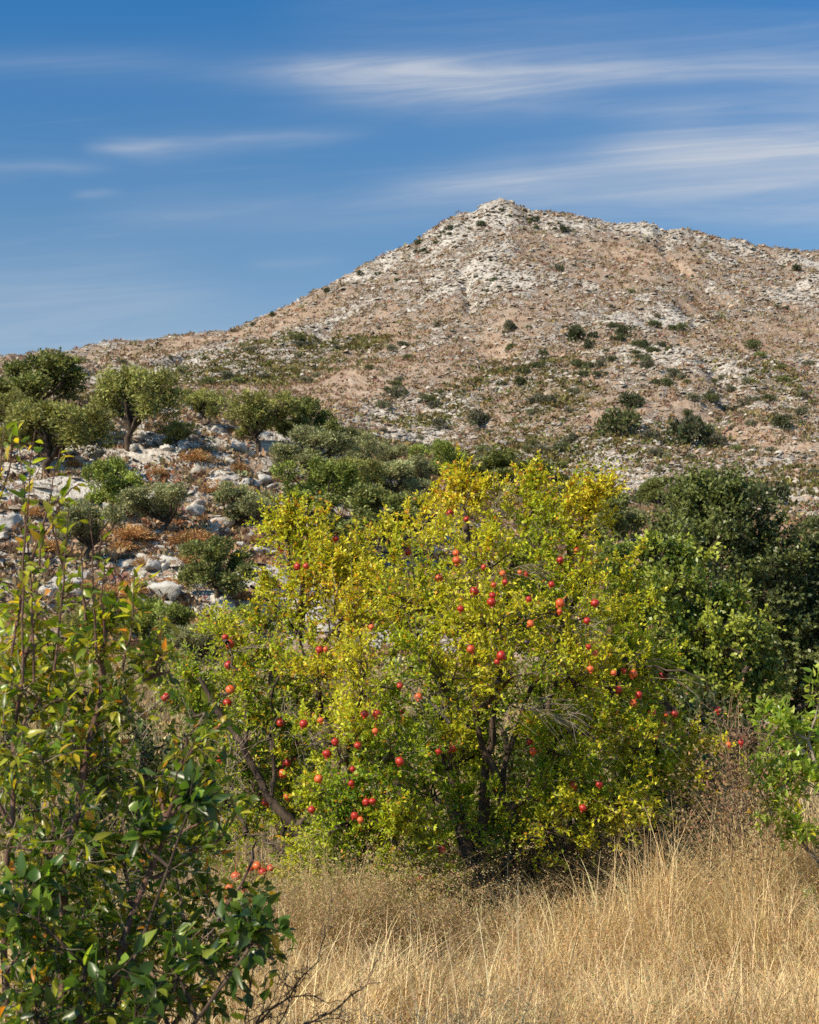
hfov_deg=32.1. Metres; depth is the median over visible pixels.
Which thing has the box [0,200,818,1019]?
hillside ground
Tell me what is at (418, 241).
hill bush
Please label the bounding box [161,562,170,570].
limestone boulder
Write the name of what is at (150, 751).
hedge thicket
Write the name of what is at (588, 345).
scrub bush
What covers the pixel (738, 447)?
scrub bush
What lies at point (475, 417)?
hill bush
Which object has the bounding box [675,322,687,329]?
scrub bush
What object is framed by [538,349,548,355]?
scrub bush
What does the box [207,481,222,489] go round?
limestone boulder
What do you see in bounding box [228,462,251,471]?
dry bush
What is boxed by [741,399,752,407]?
scrub bush
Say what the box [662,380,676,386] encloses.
scrub bush
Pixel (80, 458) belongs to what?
limestone boulder
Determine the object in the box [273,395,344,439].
evergreen tree
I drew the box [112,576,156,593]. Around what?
dry bush
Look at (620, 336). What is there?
scrub bush
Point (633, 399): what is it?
hill bush
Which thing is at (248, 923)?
citrus shrub
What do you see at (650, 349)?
scrub bush
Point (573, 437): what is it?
hill bush
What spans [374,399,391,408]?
scrub bush
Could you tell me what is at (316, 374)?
scrub bush
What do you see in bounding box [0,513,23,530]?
limestone boulder
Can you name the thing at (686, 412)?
scrub bush
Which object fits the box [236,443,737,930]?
pomegranate tree
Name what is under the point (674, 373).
hill bush
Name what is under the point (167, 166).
sky
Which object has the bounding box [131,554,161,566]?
dry bush
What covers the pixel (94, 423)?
olive tree
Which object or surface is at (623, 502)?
evergreen tree
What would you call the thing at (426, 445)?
scrub bush
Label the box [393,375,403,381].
scrub bush
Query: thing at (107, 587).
dry bush
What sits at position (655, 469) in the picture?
scrub bush
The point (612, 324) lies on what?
scrub bush
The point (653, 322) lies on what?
scrub bush
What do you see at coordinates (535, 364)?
scrub bush
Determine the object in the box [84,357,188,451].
olive tree
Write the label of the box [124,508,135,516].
dry bush
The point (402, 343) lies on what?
scrub bush
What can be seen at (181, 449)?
limestone boulder
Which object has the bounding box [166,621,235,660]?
olive tree
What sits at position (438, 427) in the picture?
scrub bush
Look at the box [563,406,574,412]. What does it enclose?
scrub bush
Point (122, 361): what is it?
scrub bush
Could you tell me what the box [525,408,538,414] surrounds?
scrub bush
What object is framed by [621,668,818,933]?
dead bush
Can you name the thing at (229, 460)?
limestone boulder
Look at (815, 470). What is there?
scrub bush
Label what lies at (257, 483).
limestone boulder
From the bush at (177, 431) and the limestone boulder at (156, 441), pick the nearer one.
the bush at (177, 431)
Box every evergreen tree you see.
[0,346,92,406]
[79,455,148,507]
[114,595,202,644]
[173,534,259,598]
[227,603,294,634]
[268,455,364,511]
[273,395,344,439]
[310,482,416,548]
[373,490,445,532]
[408,438,471,476]
[457,449,553,483]
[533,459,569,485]
[578,492,646,543]
[634,474,670,509]
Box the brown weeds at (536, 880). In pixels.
[377,794,818,936]
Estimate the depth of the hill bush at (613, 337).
363.99 m
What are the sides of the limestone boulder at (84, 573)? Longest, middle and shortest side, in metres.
0.966 x 0.903 x 0.730 m
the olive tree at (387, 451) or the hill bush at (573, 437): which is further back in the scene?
the hill bush at (573, 437)
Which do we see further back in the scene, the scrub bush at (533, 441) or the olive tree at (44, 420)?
the scrub bush at (533, 441)
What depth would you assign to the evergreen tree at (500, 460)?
141.83 m
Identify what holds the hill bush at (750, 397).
on the hillside ground at (258, 464)
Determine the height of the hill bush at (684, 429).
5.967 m
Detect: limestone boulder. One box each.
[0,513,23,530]
[0,531,9,539]
[15,534,31,538]
[38,585,55,597]
[48,575,67,583]
[65,448,74,454]
[67,588,81,596]
[68,579,81,584]
[70,569,89,578]
[71,455,84,460]
[83,447,103,457]
[122,562,130,568]
[129,444,137,451]
[132,435,144,440]
[134,430,147,437]
[145,559,160,570]
[146,580,183,598]
[153,438,162,445]
[158,545,171,551]
[159,444,173,450]
[161,555,184,567]
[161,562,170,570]
[174,445,186,452]
[185,504,204,515]
[190,499,206,505]
[206,517,235,527]
[206,527,219,533]
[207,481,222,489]
[209,522,220,527]
[210,426,229,434]
[215,476,230,481]
[225,457,234,464]
[231,439,247,451]
[236,541,245,547]
[251,546,271,553]
[253,480,261,486]
[258,473,271,482]
[788,496,802,501]
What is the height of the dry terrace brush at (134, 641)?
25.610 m
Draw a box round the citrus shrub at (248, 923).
[0,758,297,1023]
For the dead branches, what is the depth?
4.29 m
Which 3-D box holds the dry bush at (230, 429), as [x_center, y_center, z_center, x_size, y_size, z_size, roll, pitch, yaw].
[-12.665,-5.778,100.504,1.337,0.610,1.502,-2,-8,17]
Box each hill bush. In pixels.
[323,287,329,293]
[356,270,364,275]
[387,384,408,397]
[413,238,421,244]
[431,417,447,428]
[432,320,441,327]
[443,224,453,230]
[465,408,488,427]
[475,220,485,225]
[502,319,516,330]
[525,215,539,222]
[551,263,565,271]
[552,441,571,454]
[559,224,571,232]
[566,326,586,341]
[567,433,580,442]
[583,338,596,347]
[594,358,606,368]
[594,405,642,436]
[609,335,619,340]
[613,322,636,335]
[618,390,644,408]
[629,488,659,505]
[638,338,651,348]
[639,358,654,368]
[640,429,660,440]
[660,414,715,445]
[666,367,681,377]
[707,434,728,446]
[736,395,753,406]
[742,480,791,504]
[743,338,762,349]
[770,413,792,428]
[791,264,801,270]
[795,513,818,531]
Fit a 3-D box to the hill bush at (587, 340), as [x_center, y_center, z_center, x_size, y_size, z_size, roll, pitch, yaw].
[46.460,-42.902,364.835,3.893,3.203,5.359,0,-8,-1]
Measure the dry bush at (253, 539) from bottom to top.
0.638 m
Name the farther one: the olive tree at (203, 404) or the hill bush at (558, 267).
the hill bush at (558, 267)
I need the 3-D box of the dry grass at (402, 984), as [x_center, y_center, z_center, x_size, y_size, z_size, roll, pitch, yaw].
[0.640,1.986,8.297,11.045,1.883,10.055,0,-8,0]
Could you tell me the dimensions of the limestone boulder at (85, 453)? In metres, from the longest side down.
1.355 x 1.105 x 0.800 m
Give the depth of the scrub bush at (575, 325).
382.51 m
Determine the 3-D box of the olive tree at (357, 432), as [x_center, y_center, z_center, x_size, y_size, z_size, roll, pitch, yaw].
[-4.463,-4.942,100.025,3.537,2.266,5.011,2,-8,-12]
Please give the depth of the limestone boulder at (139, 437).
93.76 m
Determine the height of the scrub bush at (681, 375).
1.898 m
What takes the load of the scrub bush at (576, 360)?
on the hillside ground at (258, 464)
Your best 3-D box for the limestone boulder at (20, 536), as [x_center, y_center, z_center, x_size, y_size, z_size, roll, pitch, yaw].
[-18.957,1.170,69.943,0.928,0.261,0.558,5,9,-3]
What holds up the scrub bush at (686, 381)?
on the hillside ground at (258, 464)
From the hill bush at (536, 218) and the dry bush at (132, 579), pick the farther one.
the hill bush at (536, 218)
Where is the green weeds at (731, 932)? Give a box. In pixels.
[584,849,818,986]
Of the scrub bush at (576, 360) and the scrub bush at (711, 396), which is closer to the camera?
the scrub bush at (711, 396)
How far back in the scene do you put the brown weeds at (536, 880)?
10.99 m
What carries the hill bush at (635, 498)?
on the hillside ground at (258, 464)
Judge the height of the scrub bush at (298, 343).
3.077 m
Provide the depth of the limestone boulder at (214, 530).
72.09 m
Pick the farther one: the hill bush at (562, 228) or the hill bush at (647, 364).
the hill bush at (562, 228)
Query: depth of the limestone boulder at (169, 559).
64.61 m
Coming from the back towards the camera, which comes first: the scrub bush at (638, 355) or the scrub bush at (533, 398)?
the scrub bush at (638, 355)
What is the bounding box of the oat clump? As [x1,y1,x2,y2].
[182,819,582,980]
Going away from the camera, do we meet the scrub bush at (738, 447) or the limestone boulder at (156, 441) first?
the limestone boulder at (156, 441)
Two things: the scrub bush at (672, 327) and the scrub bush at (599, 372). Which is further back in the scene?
the scrub bush at (672, 327)
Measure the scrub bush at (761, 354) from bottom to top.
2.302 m
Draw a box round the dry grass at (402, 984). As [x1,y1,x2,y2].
[0,702,818,1023]
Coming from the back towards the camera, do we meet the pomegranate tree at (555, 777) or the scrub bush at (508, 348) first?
the scrub bush at (508, 348)
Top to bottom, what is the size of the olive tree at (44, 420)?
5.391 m
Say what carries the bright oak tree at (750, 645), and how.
on the hillside ground at (258, 464)
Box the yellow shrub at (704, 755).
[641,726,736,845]
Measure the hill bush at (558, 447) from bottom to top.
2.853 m
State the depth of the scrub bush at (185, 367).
378.53 m
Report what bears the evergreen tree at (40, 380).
on the hillside ground at (258, 464)
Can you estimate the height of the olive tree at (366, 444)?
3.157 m
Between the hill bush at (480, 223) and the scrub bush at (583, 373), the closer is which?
the scrub bush at (583, 373)
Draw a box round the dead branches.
[200,878,388,1023]
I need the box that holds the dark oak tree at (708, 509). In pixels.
[616,454,818,783]
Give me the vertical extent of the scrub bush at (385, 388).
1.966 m
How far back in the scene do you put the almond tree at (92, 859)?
4.49 m
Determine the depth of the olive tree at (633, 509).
104.71 m
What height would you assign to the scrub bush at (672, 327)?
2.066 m
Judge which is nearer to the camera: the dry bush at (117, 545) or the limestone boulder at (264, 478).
the dry bush at (117, 545)
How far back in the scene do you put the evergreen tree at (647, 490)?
150.29 m
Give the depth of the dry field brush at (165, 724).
37.51 m
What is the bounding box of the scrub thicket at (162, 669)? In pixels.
[0,632,345,714]
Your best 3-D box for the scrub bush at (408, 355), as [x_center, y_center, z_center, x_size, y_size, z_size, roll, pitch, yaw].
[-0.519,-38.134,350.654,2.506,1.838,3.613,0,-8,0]
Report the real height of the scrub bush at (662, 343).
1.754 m
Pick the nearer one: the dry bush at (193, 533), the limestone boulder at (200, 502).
the dry bush at (193, 533)
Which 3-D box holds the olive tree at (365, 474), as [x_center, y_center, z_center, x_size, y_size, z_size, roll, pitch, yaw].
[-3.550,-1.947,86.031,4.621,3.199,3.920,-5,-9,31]
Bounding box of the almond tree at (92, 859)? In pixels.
[0,422,296,1023]
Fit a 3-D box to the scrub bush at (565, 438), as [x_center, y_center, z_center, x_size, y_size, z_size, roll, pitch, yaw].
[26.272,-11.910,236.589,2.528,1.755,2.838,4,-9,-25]
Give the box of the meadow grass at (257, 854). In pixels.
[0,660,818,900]
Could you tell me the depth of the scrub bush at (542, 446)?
232.68 m
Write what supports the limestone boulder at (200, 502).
on the hillside ground at (258, 464)
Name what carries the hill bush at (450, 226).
on the hillside ground at (258, 464)
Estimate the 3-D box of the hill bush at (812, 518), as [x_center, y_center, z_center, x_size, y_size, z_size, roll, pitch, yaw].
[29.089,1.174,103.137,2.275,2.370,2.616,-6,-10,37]
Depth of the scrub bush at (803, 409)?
248.22 m
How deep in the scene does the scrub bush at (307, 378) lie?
333.50 m
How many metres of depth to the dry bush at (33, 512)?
74.83 m
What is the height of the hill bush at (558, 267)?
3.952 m
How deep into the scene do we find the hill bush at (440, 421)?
267.48 m
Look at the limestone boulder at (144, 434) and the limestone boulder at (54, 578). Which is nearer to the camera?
the limestone boulder at (54, 578)
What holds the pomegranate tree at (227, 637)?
on the hillside ground at (258, 464)
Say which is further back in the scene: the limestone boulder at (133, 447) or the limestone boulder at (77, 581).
the limestone boulder at (133, 447)
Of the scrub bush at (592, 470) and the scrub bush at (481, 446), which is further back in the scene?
the scrub bush at (481, 446)
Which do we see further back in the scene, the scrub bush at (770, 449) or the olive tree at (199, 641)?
the scrub bush at (770, 449)
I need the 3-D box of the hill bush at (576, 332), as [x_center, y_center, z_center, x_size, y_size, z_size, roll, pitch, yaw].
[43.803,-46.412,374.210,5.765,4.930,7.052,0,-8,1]
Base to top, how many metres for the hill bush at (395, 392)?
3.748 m
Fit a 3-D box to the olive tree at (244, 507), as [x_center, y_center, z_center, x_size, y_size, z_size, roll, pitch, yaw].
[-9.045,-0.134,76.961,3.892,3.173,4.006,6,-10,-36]
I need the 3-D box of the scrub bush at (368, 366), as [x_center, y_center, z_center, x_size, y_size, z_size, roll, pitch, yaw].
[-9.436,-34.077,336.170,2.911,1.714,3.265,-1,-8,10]
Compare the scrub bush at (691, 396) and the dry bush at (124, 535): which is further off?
the scrub bush at (691, 396)
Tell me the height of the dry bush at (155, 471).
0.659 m
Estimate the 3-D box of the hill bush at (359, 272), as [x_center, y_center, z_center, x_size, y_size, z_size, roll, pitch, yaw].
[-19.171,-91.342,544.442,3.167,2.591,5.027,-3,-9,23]
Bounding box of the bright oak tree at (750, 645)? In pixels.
[575,522,803,790]
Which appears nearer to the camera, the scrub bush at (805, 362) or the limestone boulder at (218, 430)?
the limestone boulder at (218, 430)
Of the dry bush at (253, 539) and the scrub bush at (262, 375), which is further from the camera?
the scrub bush at (262, 375)
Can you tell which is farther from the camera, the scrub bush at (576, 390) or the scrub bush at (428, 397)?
the scrub bush at (428, 397)
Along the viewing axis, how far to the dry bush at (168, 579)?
63.19 m
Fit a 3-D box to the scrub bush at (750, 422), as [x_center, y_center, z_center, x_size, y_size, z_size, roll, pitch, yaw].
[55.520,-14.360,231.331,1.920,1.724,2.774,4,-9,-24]
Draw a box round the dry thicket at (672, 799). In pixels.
[500,749,816,880]
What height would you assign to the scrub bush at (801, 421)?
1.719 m
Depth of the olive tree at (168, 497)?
71.75 m
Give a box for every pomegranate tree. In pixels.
[151,591,347,913]
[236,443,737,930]
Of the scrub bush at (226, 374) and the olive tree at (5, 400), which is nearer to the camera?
the olive tree at (5, 400)
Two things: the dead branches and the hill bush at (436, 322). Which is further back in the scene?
the hill bush at (436, 322)
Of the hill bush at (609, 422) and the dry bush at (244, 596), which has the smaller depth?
the dry bush at (244, 596)
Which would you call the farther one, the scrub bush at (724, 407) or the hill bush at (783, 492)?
the scrub bush at (724, 407)
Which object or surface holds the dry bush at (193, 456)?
on the hillside ground at (258, 464)
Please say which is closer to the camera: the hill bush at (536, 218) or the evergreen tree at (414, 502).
the evergreen tree at (414, 502)
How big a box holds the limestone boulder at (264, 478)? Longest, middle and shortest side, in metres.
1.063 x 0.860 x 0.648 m
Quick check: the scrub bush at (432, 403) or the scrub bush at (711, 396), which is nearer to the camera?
the scrub bush at (711, 396)
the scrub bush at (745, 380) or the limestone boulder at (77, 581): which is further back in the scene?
the scrub bush at (745, 380)
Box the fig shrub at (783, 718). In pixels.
[734,662,818,906]
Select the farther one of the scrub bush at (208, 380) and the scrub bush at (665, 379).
the scrub bush at (208, 380)
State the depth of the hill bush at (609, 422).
233.39 m
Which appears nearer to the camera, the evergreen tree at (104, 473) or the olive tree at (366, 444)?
the evergreen tree at (104, 473)
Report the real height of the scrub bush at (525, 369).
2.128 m
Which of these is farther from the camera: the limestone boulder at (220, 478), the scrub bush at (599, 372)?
the scrub bush at (599, 372)
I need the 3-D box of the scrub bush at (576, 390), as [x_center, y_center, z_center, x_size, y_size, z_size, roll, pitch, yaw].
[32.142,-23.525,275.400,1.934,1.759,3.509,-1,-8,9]
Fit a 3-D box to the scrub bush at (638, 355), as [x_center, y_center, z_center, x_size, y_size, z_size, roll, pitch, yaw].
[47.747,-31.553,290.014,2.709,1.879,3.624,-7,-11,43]
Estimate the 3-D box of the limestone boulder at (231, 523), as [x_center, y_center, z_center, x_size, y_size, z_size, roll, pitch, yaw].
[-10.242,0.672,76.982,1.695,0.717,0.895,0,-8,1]
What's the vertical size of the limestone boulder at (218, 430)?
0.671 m
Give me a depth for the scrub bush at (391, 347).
377.53 m
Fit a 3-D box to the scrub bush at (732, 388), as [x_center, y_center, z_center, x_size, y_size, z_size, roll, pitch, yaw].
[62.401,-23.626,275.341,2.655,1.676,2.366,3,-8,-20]
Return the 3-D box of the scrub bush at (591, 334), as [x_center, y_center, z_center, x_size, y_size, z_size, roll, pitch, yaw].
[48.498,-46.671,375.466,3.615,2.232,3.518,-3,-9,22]
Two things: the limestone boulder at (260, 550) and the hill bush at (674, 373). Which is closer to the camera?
the limestone boulder at (260, 550)
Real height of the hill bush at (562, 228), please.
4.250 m
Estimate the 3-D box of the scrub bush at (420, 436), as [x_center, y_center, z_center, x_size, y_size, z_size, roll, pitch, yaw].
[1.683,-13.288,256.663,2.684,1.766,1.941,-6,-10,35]
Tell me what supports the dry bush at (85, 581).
on the hillside ground at (258, 464)
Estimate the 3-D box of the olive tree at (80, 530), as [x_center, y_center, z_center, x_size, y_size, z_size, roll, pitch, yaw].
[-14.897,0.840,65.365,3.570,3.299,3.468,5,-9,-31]
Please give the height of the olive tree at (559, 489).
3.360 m
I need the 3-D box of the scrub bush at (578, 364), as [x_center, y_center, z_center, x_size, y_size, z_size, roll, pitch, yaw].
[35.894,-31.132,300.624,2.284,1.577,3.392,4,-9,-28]
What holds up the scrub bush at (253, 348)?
on the hillside ground at (258, 464)
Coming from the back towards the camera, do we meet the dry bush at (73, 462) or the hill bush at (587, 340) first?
the hill bush at (587, 340)
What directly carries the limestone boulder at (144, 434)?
on the hillside ground at (258, 464)
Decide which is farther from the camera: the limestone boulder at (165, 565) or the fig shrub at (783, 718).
the limestone boulder at (165, 565)
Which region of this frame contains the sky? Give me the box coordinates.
[0,0,818,355]
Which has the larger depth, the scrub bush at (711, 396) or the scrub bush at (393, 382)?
the scrub bush at (393, 382)
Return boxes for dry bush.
[20,505,44,516]
[31,538,69,553]
[63,459,84,466]
[77,578,98,590]
[94,582,126,597]
[107,539,136,550]
[109,523,157,540]
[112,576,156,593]
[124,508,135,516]
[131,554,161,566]
[145,466,169,475]
[155,576,189,587]
[166,527,215,543]
[170,554,202,564]
[176,448,214,462]
[196,478,237,492]
[225,426,234,432]
[226,590,255,600]
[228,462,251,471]
[245,534,268,543]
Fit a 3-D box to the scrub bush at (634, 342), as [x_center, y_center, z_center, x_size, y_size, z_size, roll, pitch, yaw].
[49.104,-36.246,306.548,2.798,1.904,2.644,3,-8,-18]
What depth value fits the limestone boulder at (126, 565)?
64.46 m
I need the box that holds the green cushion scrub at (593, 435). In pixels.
[0,312,818,518]
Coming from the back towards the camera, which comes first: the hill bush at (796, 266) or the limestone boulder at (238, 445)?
the hill bush at (796, 266)
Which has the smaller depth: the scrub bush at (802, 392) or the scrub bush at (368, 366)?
the scrub bush at (802, 392)
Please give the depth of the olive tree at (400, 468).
87.88 m
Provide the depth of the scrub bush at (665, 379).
270.68 m
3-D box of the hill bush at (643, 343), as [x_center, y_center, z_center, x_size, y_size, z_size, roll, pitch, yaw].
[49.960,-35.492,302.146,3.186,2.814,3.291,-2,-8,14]
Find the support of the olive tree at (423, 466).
on the hillside ground at (258, 464)
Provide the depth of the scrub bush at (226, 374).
346.29 m
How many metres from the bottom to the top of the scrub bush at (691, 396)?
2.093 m
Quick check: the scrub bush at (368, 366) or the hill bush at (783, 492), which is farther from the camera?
the scrub bush at (368, 366)
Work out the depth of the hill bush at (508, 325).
384.96 m
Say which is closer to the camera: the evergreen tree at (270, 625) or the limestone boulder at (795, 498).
the evergreen tree at (270, 625)
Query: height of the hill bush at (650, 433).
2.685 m
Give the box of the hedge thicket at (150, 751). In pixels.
[0,665,789,860]
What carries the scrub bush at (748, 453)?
on the hillside ground at (258, 464)
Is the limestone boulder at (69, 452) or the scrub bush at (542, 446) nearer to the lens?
the limestone boulder at (69, 452)
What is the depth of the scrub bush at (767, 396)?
261.77 m
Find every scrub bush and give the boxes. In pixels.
[116,359,127,363]
[177,365,189,369]
[199,376,216,384]
[220,371,233,379]
[231,377,242,382]
[243,344,257,351]
[256,372,269,379]
[288,332,305,340]
[291,340,304,346]
[298,376,311,382]
[311,371,320,377]
[363,364,374,369]
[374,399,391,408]
[378,428,387,432]
[381,386,393,392]
[386,344,397,351]
[390,380,402,385]
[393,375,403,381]
[397,341,409,345]
[402,353,411,358]
[412,434,424,439]
[420,394,434,401]
[421,443,434,451]
[426,399,440,407]
[431,425,443,429]
[470,444,489,449]
[505,342,517,350]
[512,376,526,385]
[515,366,530,373]
[524,439,540,445]
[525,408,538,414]
[527,395,540,403]
[531,361,544,368]
[536,444,550,451]
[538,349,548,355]
[541,394,556,402]
[559,435,571,442]
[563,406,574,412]
[568,324,583,328]
[571,358,583,363]
[571,387,579,393]
[572,369,588,376]
[575,361,584,366]
[583,361,594,367]
[584,342,592,348]
[586,468,599,475]
[587,331,597,337]
[591,370,608,377]
[605,355,617,360]
[606,322,620,327]
[616,333,626,340]
[630,339,641,346]
[635,353,649,358]
[640,355,652,361]
[645,346,661,352]
[646,446,662,456]
[647,319,662,328]
[653,466,662,472]
[654,377,673,385]
[655,341,666,346]
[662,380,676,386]
[662,450,672,457]
[668,324,676,329]
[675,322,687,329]
[676,372,686,379]
[681,378,691,383]
[681,408,693,416]
[684,392,699,400]
[700,392,719,402]
[721,405,729,410]
[725,386,736,392]
[731,444,741,449]
[741,377,753,383]
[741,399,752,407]
[744,419,756,426]
[744,451,752,456]
[753,350,768,358]
[759,393,778,401]
[765,447,776,451]
[775,375,793,381]
[783,427,793,431]
[792,418,806,424]
[793,405,808,415]
[796,390,808,397]
[801,360,810,365]
[807,468,818,473]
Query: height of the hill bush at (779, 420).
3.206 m
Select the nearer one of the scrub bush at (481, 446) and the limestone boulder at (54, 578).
the limestone boulder at (54, 578)
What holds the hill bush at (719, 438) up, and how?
on the hillside ground at (258, 464)
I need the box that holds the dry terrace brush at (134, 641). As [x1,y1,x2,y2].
[0,410,805,671]
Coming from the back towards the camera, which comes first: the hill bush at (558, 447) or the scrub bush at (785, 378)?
the scrub bush at (785, 378)
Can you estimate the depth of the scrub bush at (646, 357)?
287.41 m
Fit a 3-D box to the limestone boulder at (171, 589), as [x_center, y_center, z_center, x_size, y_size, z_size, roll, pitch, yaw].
[-10.354,3.318,59.447,1.392,0.924,2.722,3,-8,-18]
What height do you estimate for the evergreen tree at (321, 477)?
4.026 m
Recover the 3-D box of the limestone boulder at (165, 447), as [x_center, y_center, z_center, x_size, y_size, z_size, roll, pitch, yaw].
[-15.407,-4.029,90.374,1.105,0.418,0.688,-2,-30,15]
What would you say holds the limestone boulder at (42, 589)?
on the hillside ground at (258, 464)
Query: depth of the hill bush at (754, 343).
356.87 m
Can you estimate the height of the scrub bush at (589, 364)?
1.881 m
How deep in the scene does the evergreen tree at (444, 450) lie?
122.88 m
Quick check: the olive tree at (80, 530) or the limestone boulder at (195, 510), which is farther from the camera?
the limestone boulder at (195, 510)
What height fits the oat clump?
1.059 m
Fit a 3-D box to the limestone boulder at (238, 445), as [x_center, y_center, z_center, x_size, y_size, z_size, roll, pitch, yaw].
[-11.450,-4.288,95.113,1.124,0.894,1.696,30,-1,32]
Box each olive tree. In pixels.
[0,386,36,425]
[0,394,123,477]
[48,496,131,560]
[55,403,114,444]
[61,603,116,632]
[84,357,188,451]
[111,480,191,533]
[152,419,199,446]
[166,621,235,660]
[176,387,233,425]
[210,479,286,527]
[213,385,302,452]
[268,423,360,481]
[325,432,381,461]
[326,453,388,503]
[333,425,367,456]
[367,458,441,494]
[370,438,408,461]
[384,453,435,484]
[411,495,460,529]
[542,481,598,500]
[592,505,648,531]
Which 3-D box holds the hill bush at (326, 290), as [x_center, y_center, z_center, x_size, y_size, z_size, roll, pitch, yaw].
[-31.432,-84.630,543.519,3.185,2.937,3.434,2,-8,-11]
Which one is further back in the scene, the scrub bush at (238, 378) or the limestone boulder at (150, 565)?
the scrub bush at (238, 378)
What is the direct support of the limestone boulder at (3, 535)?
on the hillside ground at (258, 464)
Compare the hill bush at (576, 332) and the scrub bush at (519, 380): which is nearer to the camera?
the scrub bush at (519, 380)
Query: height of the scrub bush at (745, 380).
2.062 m
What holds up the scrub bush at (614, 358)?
on the hillside ground at (258, 464)
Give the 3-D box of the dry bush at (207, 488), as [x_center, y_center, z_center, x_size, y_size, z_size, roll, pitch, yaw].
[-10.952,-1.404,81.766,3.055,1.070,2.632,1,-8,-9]
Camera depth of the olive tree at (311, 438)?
88.58 m
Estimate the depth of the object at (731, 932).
9.00 m
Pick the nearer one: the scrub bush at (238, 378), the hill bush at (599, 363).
the hill bush at (599, 363)
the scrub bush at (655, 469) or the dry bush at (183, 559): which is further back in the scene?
the scrub bush at (655, 469)
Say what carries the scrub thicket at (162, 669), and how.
on the hillside ground at (258, 464)
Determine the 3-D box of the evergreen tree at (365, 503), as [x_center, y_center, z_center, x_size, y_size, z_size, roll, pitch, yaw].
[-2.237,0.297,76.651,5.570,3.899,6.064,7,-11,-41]
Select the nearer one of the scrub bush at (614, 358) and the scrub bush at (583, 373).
the scrub bush at (583, 373)
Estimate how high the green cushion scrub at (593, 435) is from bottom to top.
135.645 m
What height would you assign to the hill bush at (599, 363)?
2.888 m
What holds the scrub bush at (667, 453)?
on the hillside ground at (258, 464)
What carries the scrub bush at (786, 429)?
on the hillside ground at (258, 464)
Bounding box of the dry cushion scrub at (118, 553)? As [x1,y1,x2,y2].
[0,201,818,644]
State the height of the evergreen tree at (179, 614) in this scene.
2.279 m
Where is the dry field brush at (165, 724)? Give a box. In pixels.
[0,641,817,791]
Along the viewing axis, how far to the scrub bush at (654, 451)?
206.92 m
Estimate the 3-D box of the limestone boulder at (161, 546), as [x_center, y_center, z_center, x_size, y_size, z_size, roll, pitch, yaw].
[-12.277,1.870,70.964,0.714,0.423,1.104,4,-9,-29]
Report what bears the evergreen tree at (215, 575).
on the hillside ground at (258, 464)
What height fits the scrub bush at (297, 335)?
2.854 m
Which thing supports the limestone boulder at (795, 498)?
on the hillside ground at (258, 464)
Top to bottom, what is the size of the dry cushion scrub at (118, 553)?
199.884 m
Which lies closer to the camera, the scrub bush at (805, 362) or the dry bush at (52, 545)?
the dry bush at (52, 545)
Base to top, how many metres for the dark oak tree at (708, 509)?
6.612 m
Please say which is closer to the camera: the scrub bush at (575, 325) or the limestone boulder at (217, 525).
the limestone boulder at (217, 525)
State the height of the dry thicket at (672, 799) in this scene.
1.628 m
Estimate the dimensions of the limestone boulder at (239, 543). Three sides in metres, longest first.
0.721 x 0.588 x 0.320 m
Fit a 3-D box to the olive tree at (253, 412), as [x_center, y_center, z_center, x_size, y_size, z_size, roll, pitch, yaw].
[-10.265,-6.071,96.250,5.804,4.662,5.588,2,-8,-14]
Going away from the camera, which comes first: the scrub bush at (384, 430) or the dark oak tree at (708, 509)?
the dark oak tree at (708, 509)
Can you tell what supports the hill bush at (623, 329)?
on the hillside ground at (258, 464)
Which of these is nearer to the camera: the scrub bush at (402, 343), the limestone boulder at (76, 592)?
the limestone boulder at (76, 592)

